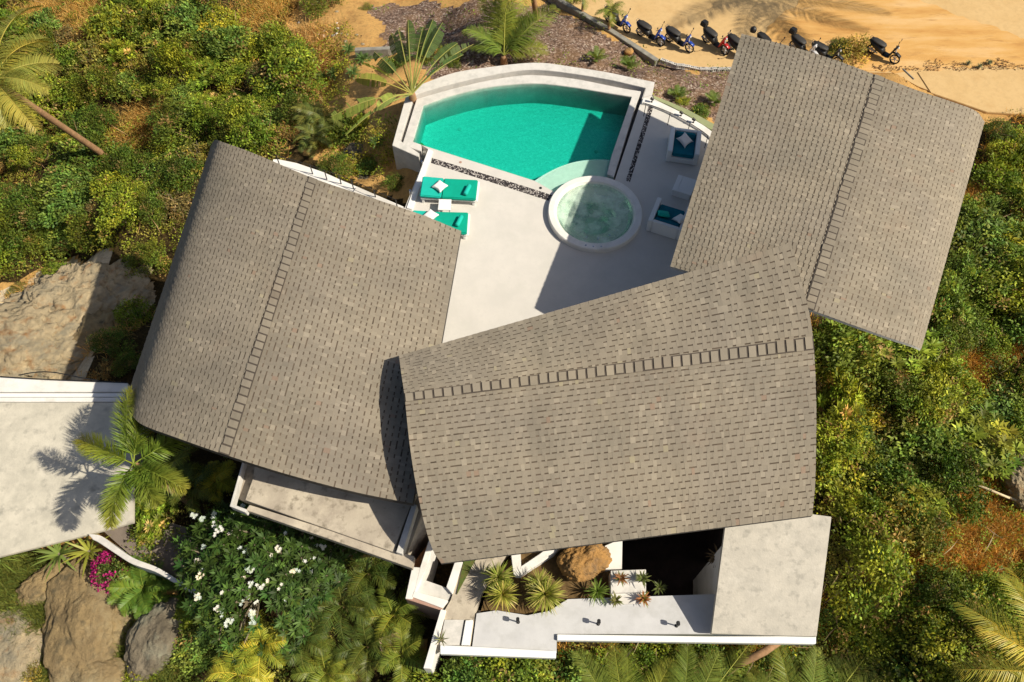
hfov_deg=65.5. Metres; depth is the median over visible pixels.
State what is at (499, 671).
bush
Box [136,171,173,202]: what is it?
bush
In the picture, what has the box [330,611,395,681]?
areca palm
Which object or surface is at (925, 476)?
bush
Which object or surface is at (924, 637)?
bush
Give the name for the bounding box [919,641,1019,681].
bush
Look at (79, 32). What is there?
bush
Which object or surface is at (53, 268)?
bush
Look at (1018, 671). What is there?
coconut palm
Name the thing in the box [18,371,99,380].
pipe
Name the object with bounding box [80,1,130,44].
bush
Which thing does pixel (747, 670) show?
bush
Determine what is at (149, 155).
bush
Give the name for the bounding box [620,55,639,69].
palm seedling
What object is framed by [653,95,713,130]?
planter ledge
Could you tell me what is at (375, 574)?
areca palm
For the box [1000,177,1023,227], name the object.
bush
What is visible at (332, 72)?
cycad
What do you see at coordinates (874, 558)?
bush
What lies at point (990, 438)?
bush
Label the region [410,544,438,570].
door
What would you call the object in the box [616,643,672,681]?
bush
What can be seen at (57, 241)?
bush
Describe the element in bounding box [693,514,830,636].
garage
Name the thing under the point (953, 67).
debris
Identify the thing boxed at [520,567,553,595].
pandanus
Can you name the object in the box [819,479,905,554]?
bush
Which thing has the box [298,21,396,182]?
undergrowth
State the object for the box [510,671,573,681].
bush
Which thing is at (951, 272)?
bush
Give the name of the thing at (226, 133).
bush
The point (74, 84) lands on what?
bush
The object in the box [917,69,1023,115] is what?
driveway
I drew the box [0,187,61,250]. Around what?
bush
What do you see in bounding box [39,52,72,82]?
bush
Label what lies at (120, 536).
path
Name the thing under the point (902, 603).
bush
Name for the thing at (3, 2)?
bush
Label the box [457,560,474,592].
lawn wedge
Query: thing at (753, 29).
helmet
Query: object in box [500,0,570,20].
coconut palm
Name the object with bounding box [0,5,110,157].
coconut palm
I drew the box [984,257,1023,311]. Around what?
bush
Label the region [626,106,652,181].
pebble strip
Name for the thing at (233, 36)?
bush
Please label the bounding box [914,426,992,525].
bush
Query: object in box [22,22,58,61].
bush
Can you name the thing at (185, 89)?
bush
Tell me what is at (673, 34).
scooter
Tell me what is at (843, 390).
bush
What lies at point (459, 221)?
bolster
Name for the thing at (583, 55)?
undergrowth
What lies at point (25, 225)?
bush
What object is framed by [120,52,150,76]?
bush
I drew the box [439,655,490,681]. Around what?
bush
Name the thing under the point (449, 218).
sun lounger
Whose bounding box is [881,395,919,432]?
bush
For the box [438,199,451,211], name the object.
side table
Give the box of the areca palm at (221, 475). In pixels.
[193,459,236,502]
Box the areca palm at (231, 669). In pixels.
[204,637,274,681]
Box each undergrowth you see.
[0,0,314,328]
[124,428,551,681]
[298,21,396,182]
[375,1,728,112]
[556,109,1023,681]
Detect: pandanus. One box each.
[480,560,515,592]
[483,577,518,613]
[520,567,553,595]
[525,572,567,615]
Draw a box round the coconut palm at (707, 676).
[647,643,777,681]
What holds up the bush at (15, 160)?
on the ground at (576, 38)
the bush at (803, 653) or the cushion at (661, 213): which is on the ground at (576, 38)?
the bush at (803, 653)
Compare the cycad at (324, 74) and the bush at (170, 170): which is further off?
the cycad at (324, 74)
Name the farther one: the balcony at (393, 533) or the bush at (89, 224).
the bush at (89, 224)
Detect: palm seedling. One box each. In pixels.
[587,45,608,62]
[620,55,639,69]
[667,84,689,99]
[705,90,720,106]
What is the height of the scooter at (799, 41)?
1.139 m
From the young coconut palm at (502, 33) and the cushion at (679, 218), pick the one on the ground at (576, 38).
the young coconut palm at (502, 33)
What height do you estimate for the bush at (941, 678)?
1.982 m
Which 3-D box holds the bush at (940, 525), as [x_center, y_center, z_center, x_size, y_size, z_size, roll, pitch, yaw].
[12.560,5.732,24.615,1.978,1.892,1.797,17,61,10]
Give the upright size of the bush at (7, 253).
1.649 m
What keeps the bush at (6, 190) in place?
on the ground at (576, 38)
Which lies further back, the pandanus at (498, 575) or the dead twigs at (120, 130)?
the dead twigs at (120, 130)
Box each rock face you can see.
[0,301,80,380]
[4,259,156,324]
[43,336,87,379]
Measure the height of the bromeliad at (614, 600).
0.524 m
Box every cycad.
[107,554,177,616]
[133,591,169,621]
[314,70,327,80]
[326,66,337,80]
[341,41,355,54]
[345,64,360,79]
[354,51,368,63]
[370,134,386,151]
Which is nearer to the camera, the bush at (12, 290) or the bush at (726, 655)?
the bush at (726, 655)
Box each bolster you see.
[455,215,462,226]
[463,184,470,195]
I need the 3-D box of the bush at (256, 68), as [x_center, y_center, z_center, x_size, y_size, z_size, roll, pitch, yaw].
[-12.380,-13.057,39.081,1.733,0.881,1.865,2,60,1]
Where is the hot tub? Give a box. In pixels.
[548,176,641,252]
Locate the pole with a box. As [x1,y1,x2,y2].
[969,483,1009,498]
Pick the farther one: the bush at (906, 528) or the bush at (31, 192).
the bush at (31, 192)
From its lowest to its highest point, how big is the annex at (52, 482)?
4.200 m
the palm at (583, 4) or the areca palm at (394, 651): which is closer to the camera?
the areca palm at (394, 651)
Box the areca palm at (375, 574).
[333,549,403,611]
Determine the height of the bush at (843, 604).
1.226 m
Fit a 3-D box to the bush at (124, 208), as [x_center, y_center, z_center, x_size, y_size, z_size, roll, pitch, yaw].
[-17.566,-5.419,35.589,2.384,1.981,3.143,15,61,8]
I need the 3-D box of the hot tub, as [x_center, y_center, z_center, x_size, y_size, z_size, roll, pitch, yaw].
[3.030,-4.434,29.560,3.440,1.234,3.440,0,60,0]
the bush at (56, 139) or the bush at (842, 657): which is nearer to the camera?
the bush at (842, 657)
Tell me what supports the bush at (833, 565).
on the ground at (576, 38)
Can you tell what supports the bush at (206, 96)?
on the ground at (576, 38)
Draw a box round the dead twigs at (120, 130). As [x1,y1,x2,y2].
[1,0,314,317]
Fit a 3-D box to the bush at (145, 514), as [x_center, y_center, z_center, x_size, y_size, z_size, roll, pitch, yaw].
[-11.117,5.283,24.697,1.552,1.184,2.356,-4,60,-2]
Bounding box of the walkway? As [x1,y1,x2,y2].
[472,594,714,652]
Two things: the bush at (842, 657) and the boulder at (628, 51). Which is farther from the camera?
the boulder at (628, 51)
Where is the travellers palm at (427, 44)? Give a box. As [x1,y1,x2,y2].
[331,20,472,135]
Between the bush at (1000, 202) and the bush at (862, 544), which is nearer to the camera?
the bush at (862, 544)
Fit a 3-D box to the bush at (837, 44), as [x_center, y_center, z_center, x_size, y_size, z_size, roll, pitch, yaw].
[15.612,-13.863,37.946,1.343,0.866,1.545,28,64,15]
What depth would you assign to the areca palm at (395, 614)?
23.06 m
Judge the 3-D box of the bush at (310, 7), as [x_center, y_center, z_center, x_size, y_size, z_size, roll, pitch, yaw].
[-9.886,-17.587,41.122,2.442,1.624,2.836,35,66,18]
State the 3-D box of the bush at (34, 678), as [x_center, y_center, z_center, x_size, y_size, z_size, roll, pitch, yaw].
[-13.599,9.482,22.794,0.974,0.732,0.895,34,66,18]
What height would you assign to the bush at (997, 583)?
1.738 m
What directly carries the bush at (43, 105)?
on the ground at (576, 38)
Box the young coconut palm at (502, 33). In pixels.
[461,0,558,65]
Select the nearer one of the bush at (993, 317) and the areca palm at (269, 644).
the areca palm at (269, 644)
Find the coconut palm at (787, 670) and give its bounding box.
[743,633,884,681]
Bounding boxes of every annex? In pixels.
[0,377,149,557]
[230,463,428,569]
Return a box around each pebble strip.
[431,158,551,200]
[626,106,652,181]
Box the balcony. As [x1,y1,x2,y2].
[273,159,404,207]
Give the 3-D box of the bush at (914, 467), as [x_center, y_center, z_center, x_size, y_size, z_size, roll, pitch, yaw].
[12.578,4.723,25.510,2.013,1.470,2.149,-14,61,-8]
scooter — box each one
[604,4,631,32]
[636,19,665,45]
[664,24,694,52]
[700,19,730,54]
[727,32,739,50]
[757,30,784,43]
[788,26,820,53]
[812,40,843,61]
[867,36,901,63]
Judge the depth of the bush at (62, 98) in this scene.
40.99 m
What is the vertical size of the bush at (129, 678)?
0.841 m
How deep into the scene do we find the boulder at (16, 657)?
22.94 m
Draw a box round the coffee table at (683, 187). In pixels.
[672,175,696,199]
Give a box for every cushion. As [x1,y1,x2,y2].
[424,208,438,218]
[432,180,448,192]
[657,210,669,216]
[672,214,685,223]
[676,132,693,147]
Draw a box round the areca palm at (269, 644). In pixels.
[227,610,294,681]
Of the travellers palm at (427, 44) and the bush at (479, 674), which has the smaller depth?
the bush at (479, 674)
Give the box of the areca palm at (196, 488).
[165,455,225,519]
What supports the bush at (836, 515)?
on the ground at (576, 38)
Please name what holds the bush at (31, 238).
on the ground at (576, 38)
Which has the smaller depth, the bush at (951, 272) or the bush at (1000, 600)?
the bush at (1000, 600)
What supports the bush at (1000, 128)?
on the ground at (576, 38)
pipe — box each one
[0,376,127,382]
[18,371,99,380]
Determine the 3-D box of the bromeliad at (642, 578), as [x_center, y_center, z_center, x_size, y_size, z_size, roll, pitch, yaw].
[3.637,6.637,22.214,0.464,0.568,0.425,34,65,18]
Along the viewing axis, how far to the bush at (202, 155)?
36.61 m
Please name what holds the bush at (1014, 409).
on the ground at (576, 38)
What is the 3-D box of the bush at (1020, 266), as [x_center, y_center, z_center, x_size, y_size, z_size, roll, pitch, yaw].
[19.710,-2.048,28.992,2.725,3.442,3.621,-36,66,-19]
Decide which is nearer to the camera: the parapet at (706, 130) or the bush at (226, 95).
the parapet at (706, 130)
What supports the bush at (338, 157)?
on the ground at (576, 38)
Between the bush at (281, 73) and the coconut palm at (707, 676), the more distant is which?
the bush at (281, 73)
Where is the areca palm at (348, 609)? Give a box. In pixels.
[303,570,383,645]
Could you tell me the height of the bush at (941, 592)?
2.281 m
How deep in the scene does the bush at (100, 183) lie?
37.11 m
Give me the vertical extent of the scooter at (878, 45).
1.139 m
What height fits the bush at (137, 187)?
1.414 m
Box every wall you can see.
[89,534,197,594]
[355,44,393,58]
[405,541,472,676]
[472,610,549,643]
[548,0,658,66]
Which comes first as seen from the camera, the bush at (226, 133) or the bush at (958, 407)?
the bush at (958, 407)
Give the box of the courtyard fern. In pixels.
[651,580,665,595]
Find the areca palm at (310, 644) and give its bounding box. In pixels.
[271,609,335,672]
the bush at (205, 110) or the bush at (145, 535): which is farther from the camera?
the bush at (205, 110)
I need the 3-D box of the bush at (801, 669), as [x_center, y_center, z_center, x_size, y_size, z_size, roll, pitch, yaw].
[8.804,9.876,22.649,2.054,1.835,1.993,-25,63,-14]
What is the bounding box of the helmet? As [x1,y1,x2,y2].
[750,26,756,32]
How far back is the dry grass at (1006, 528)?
25.23 m
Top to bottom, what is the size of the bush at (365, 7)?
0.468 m
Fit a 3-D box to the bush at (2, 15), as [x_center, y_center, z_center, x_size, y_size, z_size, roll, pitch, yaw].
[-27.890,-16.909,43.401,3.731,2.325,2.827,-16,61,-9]
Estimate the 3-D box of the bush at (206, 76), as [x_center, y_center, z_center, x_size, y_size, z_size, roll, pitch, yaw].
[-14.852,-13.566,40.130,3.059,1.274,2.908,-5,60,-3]
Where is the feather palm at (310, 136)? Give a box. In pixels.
[292,121,334,157]
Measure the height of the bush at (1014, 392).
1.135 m
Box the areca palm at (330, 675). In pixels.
[290,640,360,681]
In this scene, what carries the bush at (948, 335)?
on the ground at (576, 38)
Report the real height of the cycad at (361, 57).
1.012 m
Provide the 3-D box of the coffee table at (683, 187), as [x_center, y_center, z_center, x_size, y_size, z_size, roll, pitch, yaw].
[6.397,-5.695,29.641,0.721,0.355,0.805,20,62,11]
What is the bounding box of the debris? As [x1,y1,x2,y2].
[872,58,1023,71]
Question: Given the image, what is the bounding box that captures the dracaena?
[706,544,717,567]
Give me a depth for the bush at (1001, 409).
27.25 m
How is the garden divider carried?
on the planting bed
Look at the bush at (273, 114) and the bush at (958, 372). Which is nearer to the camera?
the bush at (958, 372)
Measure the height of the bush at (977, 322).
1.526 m
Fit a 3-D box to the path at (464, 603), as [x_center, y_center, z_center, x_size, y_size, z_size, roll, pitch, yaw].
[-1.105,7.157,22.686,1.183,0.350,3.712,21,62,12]
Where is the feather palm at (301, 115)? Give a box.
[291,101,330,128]
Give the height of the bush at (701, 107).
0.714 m
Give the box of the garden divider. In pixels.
[511,549,559,577]
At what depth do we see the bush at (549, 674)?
22.02 m
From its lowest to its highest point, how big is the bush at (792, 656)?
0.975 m
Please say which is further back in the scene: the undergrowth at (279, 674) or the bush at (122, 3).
the bush at (122, 3)
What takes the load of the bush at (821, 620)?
on the ground at (576, 38)
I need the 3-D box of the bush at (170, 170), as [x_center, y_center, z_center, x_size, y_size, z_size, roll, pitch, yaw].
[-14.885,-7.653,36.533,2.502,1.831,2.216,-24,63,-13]
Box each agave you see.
[32,540,84,580]
[61,533,111,578]
[434,632,447,645]
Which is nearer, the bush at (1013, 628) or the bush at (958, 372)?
the bush at (1013, 628)
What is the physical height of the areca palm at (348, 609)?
1.954 m
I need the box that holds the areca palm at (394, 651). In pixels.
[371,622,427,681]
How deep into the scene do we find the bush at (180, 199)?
35.91 m
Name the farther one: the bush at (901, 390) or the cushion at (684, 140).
the cushion at (684, 140)
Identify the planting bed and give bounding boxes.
[481,543,609,614]
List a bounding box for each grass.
[0,2,354,379]
[0,538,199,681]
[1,0,312,241]
[11,0,305,164]
[821,179,1023,606]
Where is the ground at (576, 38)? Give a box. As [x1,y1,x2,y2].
[0,0,1023,681]
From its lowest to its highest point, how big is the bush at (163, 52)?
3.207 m
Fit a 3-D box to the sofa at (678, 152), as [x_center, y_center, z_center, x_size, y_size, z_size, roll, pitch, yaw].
[6.580,-7.466,30.511,1.177,0.600,1.273,10,60,5]
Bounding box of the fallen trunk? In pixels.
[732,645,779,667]
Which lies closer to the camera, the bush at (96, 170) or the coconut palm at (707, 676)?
the coconut palm at (707, 676)
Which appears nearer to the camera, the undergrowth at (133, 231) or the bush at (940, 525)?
the bush at (940, 525)
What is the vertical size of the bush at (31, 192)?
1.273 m
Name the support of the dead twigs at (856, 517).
on the ground at (576, 38)
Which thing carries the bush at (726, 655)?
on the ground at (576, 38)
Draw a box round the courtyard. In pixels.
[612,528,723,595]
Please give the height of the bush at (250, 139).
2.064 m
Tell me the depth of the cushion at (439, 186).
29.18 m
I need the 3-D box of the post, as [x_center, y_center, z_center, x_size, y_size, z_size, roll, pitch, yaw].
[18.222,-12.274,36.618,0.080,0.119,0.771,-19,62,-11]
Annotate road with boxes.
[569,0,1023,90]
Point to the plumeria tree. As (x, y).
(287, 584)
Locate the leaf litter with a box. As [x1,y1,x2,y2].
[319,33,403,142]
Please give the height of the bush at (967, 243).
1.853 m
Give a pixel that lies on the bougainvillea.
(106, 570)
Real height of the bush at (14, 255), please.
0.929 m
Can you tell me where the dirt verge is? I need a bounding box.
[766,0,1023,72]
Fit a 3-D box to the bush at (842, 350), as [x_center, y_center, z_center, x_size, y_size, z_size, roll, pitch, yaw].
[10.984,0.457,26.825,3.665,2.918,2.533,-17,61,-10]
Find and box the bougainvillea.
[90,549,130,593]
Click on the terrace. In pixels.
(518, 259)
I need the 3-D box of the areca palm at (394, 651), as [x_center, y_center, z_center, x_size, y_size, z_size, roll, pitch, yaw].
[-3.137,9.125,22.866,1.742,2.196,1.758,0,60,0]
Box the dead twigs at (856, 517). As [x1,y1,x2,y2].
[586,132,1023,681]
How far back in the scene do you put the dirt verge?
38.56 m
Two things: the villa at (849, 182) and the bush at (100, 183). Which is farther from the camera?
the bush at (100, 183)
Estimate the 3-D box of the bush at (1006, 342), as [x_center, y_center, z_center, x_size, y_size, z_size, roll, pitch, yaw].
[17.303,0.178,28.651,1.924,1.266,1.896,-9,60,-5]
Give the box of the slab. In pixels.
[379,632,404,657]
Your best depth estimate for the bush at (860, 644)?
22.72 m
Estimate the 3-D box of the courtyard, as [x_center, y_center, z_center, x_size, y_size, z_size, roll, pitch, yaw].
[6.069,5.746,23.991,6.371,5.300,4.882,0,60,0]
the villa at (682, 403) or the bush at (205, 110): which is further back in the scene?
the bush at (205, 110)
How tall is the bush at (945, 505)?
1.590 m
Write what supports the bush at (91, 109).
on the ground at (576, 38)
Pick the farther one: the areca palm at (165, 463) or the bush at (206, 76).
the bush at (206, 76)
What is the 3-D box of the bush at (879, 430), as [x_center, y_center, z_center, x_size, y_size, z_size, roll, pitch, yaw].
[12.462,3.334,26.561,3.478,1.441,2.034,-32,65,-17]
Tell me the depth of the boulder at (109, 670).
22.50 m
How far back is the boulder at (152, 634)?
22.69 m
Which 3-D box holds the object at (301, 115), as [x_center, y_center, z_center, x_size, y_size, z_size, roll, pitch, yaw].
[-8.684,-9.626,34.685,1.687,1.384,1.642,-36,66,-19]
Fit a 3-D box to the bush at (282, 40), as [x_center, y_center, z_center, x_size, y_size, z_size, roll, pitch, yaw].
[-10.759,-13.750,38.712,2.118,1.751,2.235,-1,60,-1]
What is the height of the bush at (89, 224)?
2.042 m
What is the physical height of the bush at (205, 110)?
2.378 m
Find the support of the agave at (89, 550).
on the ground at (576, 38)
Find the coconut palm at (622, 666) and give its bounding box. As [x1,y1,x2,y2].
[560,642,677,681]
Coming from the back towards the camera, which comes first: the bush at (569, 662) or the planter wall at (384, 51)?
the planter wall at (384, 51)
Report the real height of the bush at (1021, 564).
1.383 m
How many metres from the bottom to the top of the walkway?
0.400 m
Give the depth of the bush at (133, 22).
41.73 m
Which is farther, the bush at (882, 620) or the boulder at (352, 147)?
the boulder at (352, 147)
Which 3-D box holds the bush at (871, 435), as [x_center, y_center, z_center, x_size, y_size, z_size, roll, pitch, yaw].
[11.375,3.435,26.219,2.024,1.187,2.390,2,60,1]
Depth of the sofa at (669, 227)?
28.52 m
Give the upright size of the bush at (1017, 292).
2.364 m
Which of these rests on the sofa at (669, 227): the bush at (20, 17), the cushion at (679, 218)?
the cushion at (679, 218)
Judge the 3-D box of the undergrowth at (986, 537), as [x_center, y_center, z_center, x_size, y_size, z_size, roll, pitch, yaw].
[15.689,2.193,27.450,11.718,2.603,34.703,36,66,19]
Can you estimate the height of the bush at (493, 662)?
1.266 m
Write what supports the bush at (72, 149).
on the ground at (576, 38)
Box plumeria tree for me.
[171,499,364,668]
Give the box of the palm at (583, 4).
[581,0,594,11]
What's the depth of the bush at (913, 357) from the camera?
27.01 m
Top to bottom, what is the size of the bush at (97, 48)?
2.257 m
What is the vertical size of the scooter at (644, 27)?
1.139 m
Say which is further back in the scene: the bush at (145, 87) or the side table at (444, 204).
the bush at (145, 87)
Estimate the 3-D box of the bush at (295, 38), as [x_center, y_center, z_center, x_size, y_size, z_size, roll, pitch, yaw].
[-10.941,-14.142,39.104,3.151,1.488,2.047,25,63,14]
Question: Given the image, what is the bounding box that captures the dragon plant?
[583,577,609,605]
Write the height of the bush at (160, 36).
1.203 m
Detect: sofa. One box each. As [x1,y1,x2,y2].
[646,197,688,239]
[666,127,701,165]
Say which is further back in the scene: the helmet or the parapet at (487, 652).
the helmet
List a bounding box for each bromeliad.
[608,592,622,606]
[612,571,628,585]
[635,570,650,587]
[635,590,650,607]
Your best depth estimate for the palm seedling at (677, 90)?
34.85 m
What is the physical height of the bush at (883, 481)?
1.800 m
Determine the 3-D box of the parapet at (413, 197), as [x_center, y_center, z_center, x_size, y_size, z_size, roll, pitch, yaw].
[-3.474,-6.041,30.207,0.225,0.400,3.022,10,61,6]
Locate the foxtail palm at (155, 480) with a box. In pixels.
[72,384,191,531]
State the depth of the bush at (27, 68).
42.23 m
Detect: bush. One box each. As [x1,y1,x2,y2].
[0,0,20,12]
[0,6,29,45]
[0,68,69,132]
[0,115,21,130]
[0,124,47,168]
[0,153,17,173]
[0,182,29,207]
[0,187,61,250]
[0,203,23,237]
[0,232,16,275]
[0,239,36,269]
[4,13,35,39]
[4,280,27,297]
[6,143,35,172]
[9,61,40,79]
[9,129,51,164]
[14,181,54,218]
[17,206,71,236]
[18,227,55,259]
[20,659,47,681]
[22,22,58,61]
[22,63,59,96]
[23,7,61,40]
[34,162,106,201]
[36,178,97,228]
[38,221,80,264]
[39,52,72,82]
[39,261,70,275]
[43,20,79,54]
[43,122,138,182]
[44,71,83,112]
[47,132,76,152]
[50,107,109,142]
[54,39,90,75]
[59,25,93,47]
[62,35,134,76]
[62,72,113,106]
[63,204,106,253]
[70,194,103,223]
[78,147,121,200]
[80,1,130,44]
[81,102,122,134]
[82,60,125,99]
[85,324,138,364]
[86,354,124,382]
[89,168,139,211]
[89,186,151,251]
[98,142,147,185]
[99,38,141,71]
[102,0,139,14]
[105,4,168,49]
[106,68,151,102]
[109,350,140,376]
[112,294,155,331]
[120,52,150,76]
[121,666,165,681]
[122,178,156,201]
[122,239,171,278]
[127,485,178,537]
[128,0,155,13]
[129,69,158,105]
[131,149,162,175]
[133,191,170,231]
[134,507,169,550]
[136,140,194,194]
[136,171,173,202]
[137,26,173,51]
[143,95,220,157]
[144,38,201,82]
[144,46,171,72]
[144,188,193,224]
[146,130,180,160]
[148,0,175,31]
[149,74,180,101]
[158,152,205,196]
[160,0,215,40]
[167,621,241,679]
[168,80,207,120]
[168,594,211,632]
[170,29,209,62]
[175,141,210,182]
[183,89,220,118]
[185,49,232,91]
[187,101,228,143]
[190,24,257,70]
[193,0,223,9]
[195,2,242,40]
[205,121,246,146]
[211,55,263,92]
[211,93,271,136]
[212,88,245,121]
[225,112,276,153]
[235,32,268,68]
[241,61,266,87]
[245,107,289,138]
[247,40,335,100]
[251,87,285,115]
[257,20,297,54]
[267,30,316,71]
[267,38,309,71]
[277,89,314,125]
[298,0,345,18]
[315,150,354,180]
[324,111,362,148]
[350,112,369,131]
[356,156,376,176]
[357,2,371,10]
[379,172,404,192]
[385,53,413,73]
[389,664,447,681]
[420,41,447,65]
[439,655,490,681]
[447,54,462,67]
[460,666,489,681]
[473,657,547,681]
[481,658,515,680]
[496,658,555,681]
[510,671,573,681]
[539,649,616,681]
[552,0,580,3]
[565,646,630,681]
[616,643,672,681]
[630,656,683,681]
[644,643,701,681]
[648,643,707,680]
[658,643,733,681]
[675,96,691,105]
[693,102,710,119]
[703,644,746,681]
[726,644,784,681]
[754,645,809,681]
[787,643,837,680]
[793,657,861,681]
[802,637,896,681]
[813,320,887,387]
[814,428,887,521]
[815,324,864,370]
[815,409,879,483]
[816,364,865,432]
[816,594,865,651]
[817,402,872,452]
[817,473,867,527]
[818,570,901,660]
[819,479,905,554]
[825,533,865,587]
[828,32,872,67]
[828,37,851,55]
[828,513,917,636]
[831,608,895,670]
[837,426,890,475]
[837,432,923,524]
[843,522,907,576]
[844,580,914,630]
[845,361,907,411]
[845,485,940,568]
[848,338,893,377]
[849,394,892,431]
[852,612,902,662]
[857,630,918,681]
[862,568,939,658]
[863,366,934,430]
[865,412,906,460]
[866,605,932,662]
[867,595,976,681]
[874,327,945,386]
[875,403,969,494]
[877,460,925,509]
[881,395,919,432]
[881,597,976,681]
[883,473,960,540]
[889,497,954,558]
[891,370,962,442]
[897,654,977,681]
[899,559,981,635]
[903,455,947,492]
[911,324,969,379]
[912,366,947,391]
[913,466,960,515]
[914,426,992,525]
[914,569,998,662]
[919,351,988,408]
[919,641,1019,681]
[925,309,980,357]
[928,394,964,418]
[930,272,975,342]
[934,266,970,306]
[935,400,1023,489]
[938,605,1002,672]
[939,299,990,353]
[942,246,987,308]
[944,579,1022,669]
[945,211,1007,274]
[947,405,982,452]
[949,567,1000,620]
[954,203,1023,276]
[954,392,997,446]
[955,193,990,235]
[961,298,1011,341]
[963,320,1017,368]
[966,261,1023,316]
[967,158,1023,209]
[970,566,1019,610]
[971,645,1021,681]
[972,189,1013,218]
[975,372,1023,435]
[980,563,1023,622]
[982,138,1023,178]
[982,233,1023,280]
[983,116,1021,152]
[983,352,1023,437]
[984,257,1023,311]
[984,276,1023,335]
[990,599,1023,674]
[991,300,1023,345]
[994,426,1023,460]
[995,166,1023,185]
[996,219,1023,247]
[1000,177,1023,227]
[1000,360,1023,389]
[1002,398,1023,440]
[1003,127,1023,152]
[1007,138,1023,167]
[1007,249,1023,280]
[1007,560,1023,576]
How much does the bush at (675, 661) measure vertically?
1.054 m
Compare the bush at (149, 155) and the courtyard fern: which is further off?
the bush at (149, 155)
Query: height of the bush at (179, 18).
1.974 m
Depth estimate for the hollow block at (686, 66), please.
37.06 m
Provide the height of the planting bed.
1.280 m
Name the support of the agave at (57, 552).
on the ground at (576, 38)
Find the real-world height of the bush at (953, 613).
1.603 m
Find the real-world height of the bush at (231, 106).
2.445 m
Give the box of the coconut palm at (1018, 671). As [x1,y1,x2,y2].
[951,567,1023,681]
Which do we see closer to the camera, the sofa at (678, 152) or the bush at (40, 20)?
the sofa at (678, 152)
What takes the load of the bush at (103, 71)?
on the ground at (576, 38)
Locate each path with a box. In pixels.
[105,518,208,585]
[436,556,507,651]
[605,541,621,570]
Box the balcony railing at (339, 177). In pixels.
[276,155,397,205]
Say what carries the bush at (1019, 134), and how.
on the ground at (576, 38)
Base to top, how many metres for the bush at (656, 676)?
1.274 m
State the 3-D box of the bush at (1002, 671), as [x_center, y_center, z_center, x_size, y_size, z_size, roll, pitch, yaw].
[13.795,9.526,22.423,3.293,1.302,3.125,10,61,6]
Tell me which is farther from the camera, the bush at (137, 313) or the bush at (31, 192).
the bush at (31, 192)
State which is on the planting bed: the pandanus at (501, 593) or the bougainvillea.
the pandanus at (501, 593)
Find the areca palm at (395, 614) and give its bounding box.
[356,581,430,654]
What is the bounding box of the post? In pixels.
[902,68,913,79]
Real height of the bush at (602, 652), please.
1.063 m
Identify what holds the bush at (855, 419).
on the ground at (576, 38)
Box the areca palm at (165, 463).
[135,436,205,500]
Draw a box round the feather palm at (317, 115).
[302,99,347,136]
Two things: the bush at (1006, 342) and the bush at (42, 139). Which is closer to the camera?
the bush at (1006, 342)
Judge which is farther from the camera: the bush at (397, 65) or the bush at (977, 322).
the bush at (397, 65)
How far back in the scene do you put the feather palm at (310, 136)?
33.60 m
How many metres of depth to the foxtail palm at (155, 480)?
21.50 m
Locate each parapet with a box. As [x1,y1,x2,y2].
[407,149,432,209]
[440,645,555,658]
[557,634,815,644]
[642,98,711,137]
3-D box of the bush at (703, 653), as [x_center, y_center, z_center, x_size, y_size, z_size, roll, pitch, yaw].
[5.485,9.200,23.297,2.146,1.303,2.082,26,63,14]
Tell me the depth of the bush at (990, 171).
32.29 m
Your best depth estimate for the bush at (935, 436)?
25.90 m
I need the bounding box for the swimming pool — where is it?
[392,63,654,191]
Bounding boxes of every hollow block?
[660,58,667,65]
[665,60,673,66]
[676,63,684,68]
[682,64,690,69]
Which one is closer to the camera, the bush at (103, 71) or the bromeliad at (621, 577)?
the bromeliad at (621, 577)
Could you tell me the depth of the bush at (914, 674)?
22.37 m
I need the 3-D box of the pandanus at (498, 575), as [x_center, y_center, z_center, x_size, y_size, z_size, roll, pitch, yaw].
[-0.387,6.703,22.422,1.095,1.261,1.042,-41,68,-21]
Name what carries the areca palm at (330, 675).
on the ground at (576, 38)
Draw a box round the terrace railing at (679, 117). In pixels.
[643,103,707,147]
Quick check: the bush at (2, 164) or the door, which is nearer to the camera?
the door
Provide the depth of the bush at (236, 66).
39.10 m
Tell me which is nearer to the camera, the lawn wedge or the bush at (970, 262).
the lawn wedge
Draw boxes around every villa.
[127,140,460,505]
[399,243,816,563]
[670,34,984,350]
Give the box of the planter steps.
[609,569,645,604]
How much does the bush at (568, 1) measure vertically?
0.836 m
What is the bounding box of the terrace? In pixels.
[354,88,708,342]
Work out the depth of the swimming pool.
32.68 m
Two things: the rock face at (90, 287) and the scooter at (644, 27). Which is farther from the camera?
the scooter at (644, 27)
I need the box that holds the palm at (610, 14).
[595,0,626,29]
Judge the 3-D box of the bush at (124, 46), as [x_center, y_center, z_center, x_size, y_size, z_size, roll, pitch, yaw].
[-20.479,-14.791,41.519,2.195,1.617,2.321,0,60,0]
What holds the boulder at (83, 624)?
on the ground at (576, 38)
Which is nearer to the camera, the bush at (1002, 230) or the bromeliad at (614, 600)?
the bromeliad at (614, 600)
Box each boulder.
[0,609,44,681]
[16,559,69,608]
[41,557,133,681]
[69,654,126,681]
[72,308,132,351]
[124,595,187,681]
[342,142,363,160]
[357,173,368,178]
[556,544,611,582]
[624,48,633,55]
[996,450,1023,510]
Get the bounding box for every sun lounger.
[413,210,469,238]
[420,176,479,204]
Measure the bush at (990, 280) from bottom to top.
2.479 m
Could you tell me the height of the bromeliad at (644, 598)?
0.569 m
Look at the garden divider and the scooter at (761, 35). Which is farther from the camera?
the scooter at (761, 35)

